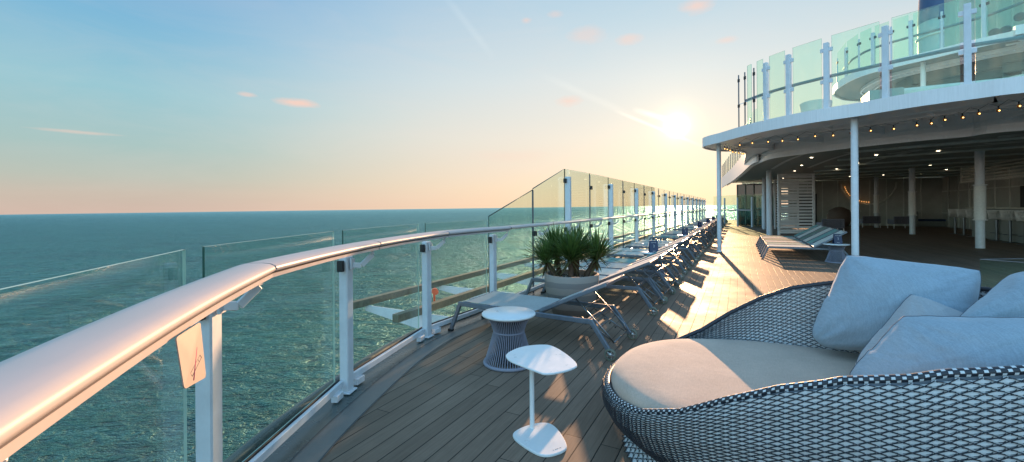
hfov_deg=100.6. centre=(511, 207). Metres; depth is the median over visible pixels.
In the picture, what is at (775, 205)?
louvred screen
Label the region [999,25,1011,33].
spotlight
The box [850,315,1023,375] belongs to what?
pillow
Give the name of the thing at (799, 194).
door
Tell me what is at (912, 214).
column
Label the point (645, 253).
side table
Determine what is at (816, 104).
terrace chair
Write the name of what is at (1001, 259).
table
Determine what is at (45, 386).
railing
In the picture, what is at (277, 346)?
sea
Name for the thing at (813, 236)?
sun lounger
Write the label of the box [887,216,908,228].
armchair
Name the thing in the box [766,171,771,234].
column
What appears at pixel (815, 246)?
sun lounger
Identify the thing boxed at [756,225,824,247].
sun lounger
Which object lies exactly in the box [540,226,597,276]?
yucca
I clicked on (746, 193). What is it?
bulkhead
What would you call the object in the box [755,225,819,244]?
sun lounger
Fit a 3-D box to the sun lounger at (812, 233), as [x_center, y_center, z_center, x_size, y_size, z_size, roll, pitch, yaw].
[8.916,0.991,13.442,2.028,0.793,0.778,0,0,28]
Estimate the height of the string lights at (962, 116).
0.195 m
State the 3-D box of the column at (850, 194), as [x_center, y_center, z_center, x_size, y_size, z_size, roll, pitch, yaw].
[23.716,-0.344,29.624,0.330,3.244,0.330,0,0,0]
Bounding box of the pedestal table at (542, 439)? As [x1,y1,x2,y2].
[506,345,576,456]
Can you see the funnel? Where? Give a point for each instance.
(928, 19)
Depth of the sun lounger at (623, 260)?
8.42 m
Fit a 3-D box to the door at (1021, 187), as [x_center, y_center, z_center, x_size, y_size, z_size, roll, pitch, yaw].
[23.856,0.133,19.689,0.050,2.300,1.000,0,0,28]
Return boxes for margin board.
[291,239,668,461]
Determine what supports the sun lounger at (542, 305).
on the deck
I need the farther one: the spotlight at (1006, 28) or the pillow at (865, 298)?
the spotlight at (1006, 28)
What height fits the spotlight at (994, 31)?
0.346 m
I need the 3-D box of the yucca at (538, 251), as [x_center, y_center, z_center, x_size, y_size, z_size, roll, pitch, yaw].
[0.453,0.665,5.646,0.643,0.628,0.609,0,0,-16]
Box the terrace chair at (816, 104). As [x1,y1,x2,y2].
[799,99,832,111]
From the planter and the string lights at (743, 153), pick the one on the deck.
the planter
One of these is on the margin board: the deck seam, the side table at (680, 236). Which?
the deck seam
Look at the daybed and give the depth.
1.77 m
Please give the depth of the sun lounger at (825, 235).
11.99 m
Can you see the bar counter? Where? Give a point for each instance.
(1017, 228)
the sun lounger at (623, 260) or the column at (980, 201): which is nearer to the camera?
the sun lounger at (623, 260)
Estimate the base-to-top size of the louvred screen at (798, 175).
2.959 m
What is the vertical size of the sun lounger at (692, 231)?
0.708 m
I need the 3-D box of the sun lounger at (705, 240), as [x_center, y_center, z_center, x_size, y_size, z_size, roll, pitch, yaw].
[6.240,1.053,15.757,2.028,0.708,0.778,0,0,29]
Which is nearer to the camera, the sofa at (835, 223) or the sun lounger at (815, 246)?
the sun lounger at (815, 246)
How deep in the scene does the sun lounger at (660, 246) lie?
11.65 m
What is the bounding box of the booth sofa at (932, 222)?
[916,211,945,226]
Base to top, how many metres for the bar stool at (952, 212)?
1.210 m
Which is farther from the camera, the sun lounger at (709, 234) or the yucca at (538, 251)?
the sun lounger at (709, 234)
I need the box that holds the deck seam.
[289,257,630,461]
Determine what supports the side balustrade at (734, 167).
on the deck house at (939, 157)
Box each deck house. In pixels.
[727,111,1023,228]
[833,24,1023,101]
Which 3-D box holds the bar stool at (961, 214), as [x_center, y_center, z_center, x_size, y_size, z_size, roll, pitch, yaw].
[21.138,0.692,19.914,0.496,1.210,0.531,0,0,35]
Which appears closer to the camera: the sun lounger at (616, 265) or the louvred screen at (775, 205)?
the sun lounger at (616, 265)
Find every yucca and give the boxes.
[522,237,565,277]
[532,222,575,276]
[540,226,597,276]
[557,225,602,276]
[576,228,622,276]
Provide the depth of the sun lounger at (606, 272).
6.96 m
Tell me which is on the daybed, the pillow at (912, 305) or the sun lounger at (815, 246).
the pillow at (912, 305)
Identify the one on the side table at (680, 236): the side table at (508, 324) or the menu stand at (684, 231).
the menu stand at (684, 231)
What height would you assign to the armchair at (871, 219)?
0.745 m
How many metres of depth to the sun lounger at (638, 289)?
6.07 m
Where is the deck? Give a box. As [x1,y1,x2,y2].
[320,220,1023,461]
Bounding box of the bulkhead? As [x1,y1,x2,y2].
[737,183,780,225]
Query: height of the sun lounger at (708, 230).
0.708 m
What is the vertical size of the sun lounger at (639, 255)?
0.708 m
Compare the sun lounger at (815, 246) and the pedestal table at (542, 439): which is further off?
the sun lounger at (815, 246)
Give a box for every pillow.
[812,255,980,350]
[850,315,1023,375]
[855,294,962,364]
[960,271,1023,316]
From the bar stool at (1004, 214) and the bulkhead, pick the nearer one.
the bar stool at (1004, 214)
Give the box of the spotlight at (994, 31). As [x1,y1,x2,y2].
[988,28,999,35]
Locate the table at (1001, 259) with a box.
[980,258,1023,262]
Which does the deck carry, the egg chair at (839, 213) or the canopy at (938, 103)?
the egg chair at (839, 213)
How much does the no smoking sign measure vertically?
0.148 m
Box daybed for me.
[601,280,1023,461]
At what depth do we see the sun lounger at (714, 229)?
22.21 m
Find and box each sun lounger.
[448,274,637,360]
[525,257,666,315]
[545,252,675,302]
[580,248,680,292]
[587,244,683,285]
[599,239,690,274]
[609,237,694,267]
[620,234,699,261]
[631,232,701,257]
[635,231,704,255]
[649,228,708,248]
[653,227,709,246]
[658,225,711,243]
[662,224,712,240]
[663,223,713,239]
[672,222,715,236]
[677,220,716,233]
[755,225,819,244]
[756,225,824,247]
[757,226,828,250]
[758,228,833,250]
[759,229,840,255]
[760,230,847,258]
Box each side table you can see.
[482,306,535,371]
[641,251,663,275]
[677,235,691,249]
[823,243,849,263]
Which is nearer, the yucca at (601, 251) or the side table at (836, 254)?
the yucca at (601, 251)
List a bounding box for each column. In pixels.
[762,178,765,228]
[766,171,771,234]
[850,179,850,210]
[873,177,878,227]
[908,168,916,233]
[972,151,987,247]
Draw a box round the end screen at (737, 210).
[713,195,752,226]
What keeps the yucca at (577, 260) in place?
on the planter
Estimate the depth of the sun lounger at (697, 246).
13.17 m
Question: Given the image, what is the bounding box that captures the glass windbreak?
[488,168,707,294]
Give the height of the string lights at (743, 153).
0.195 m
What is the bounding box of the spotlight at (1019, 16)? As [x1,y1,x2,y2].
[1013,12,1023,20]
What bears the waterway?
on the deck base
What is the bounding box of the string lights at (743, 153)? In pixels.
[724,144,744,154]
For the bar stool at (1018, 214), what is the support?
on the deck
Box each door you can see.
[799,194,816,224]
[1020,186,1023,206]
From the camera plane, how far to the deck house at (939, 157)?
19.14 m
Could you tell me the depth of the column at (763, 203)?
26.00 m
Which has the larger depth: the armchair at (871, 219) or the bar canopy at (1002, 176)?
the armchair at (871, 219)
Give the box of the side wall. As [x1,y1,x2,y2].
[944,0,1023,46]
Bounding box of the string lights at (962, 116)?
[739,99,1022,145]
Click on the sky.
(107, 106)
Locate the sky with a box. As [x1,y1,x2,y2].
[0,0,918,214]
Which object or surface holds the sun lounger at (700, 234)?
on the deck
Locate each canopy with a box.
[702,76,1023,183]
[960,158,1023,182]
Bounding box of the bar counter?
[965,207,1023,243]
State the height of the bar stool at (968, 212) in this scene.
1.210 m
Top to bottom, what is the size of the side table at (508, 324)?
0.470 m
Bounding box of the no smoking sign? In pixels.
[175,323,205,388]
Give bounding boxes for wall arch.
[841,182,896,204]
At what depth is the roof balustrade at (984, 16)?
14.19 m
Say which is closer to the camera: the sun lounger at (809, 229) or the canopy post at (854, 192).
the canopy post at (854, 192)
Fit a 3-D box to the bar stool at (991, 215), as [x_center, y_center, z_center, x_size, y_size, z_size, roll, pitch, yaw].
[19.288,0.705,16.950,0.496,1.210,0.531,0,0,22]
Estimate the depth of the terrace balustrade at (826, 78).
9.34 m
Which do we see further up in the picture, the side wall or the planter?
the side wall
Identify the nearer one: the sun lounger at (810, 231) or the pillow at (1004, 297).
the pillow at (1004, 297)
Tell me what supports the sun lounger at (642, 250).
on the deck
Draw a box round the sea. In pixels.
[0,205,787,461]
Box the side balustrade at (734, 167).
[722,116,758,187]
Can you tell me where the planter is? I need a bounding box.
[544,269,598,317]
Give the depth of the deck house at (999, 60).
14.24 m
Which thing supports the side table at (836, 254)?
on the deck
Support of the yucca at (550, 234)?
on the planter
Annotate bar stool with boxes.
[947,209,960,233]
[956,209,966,234]
[965,209,973,236]
[986,210,1001,240]
[999,210,1018,242]
[1014,210,1023,244]
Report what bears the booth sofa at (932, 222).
on the deck
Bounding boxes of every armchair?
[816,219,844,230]
[859,216,880,227]
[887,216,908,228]
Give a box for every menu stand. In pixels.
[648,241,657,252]
[682,228,687,234]
[832,234,842,243]
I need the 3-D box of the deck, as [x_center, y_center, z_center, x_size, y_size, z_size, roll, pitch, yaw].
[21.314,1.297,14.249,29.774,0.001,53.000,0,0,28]
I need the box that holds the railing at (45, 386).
[0,220,657,461]
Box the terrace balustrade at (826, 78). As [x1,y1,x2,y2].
[737,0,1023,126]
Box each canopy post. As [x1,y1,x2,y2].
[717,144,721,251]
[850,117,858,255]
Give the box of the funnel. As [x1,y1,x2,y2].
[915,0,943,53]
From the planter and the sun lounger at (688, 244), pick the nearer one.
the planter
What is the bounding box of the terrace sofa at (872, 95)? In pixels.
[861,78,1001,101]
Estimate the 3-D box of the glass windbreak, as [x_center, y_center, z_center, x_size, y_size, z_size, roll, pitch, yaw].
[10.091,0.260,25.122,0.357,2.240,43.632,0,0,28]
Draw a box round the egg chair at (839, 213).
[827,207,850,229]
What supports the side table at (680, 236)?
on the deck
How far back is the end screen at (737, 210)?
29.95 m
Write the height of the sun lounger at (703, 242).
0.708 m
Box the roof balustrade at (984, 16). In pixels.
[836,0,1023,82]
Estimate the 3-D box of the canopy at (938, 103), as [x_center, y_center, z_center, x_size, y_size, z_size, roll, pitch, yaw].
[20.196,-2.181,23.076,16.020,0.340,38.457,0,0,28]
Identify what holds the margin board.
on the deck
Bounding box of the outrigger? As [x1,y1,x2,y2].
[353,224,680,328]
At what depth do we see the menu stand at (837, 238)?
10.71 m
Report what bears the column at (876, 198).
on the deck
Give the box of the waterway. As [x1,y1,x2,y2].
[263,230,681,461]
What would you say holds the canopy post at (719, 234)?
on the deck
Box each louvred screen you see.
[774,180,798,228]
[777,173,814,235]

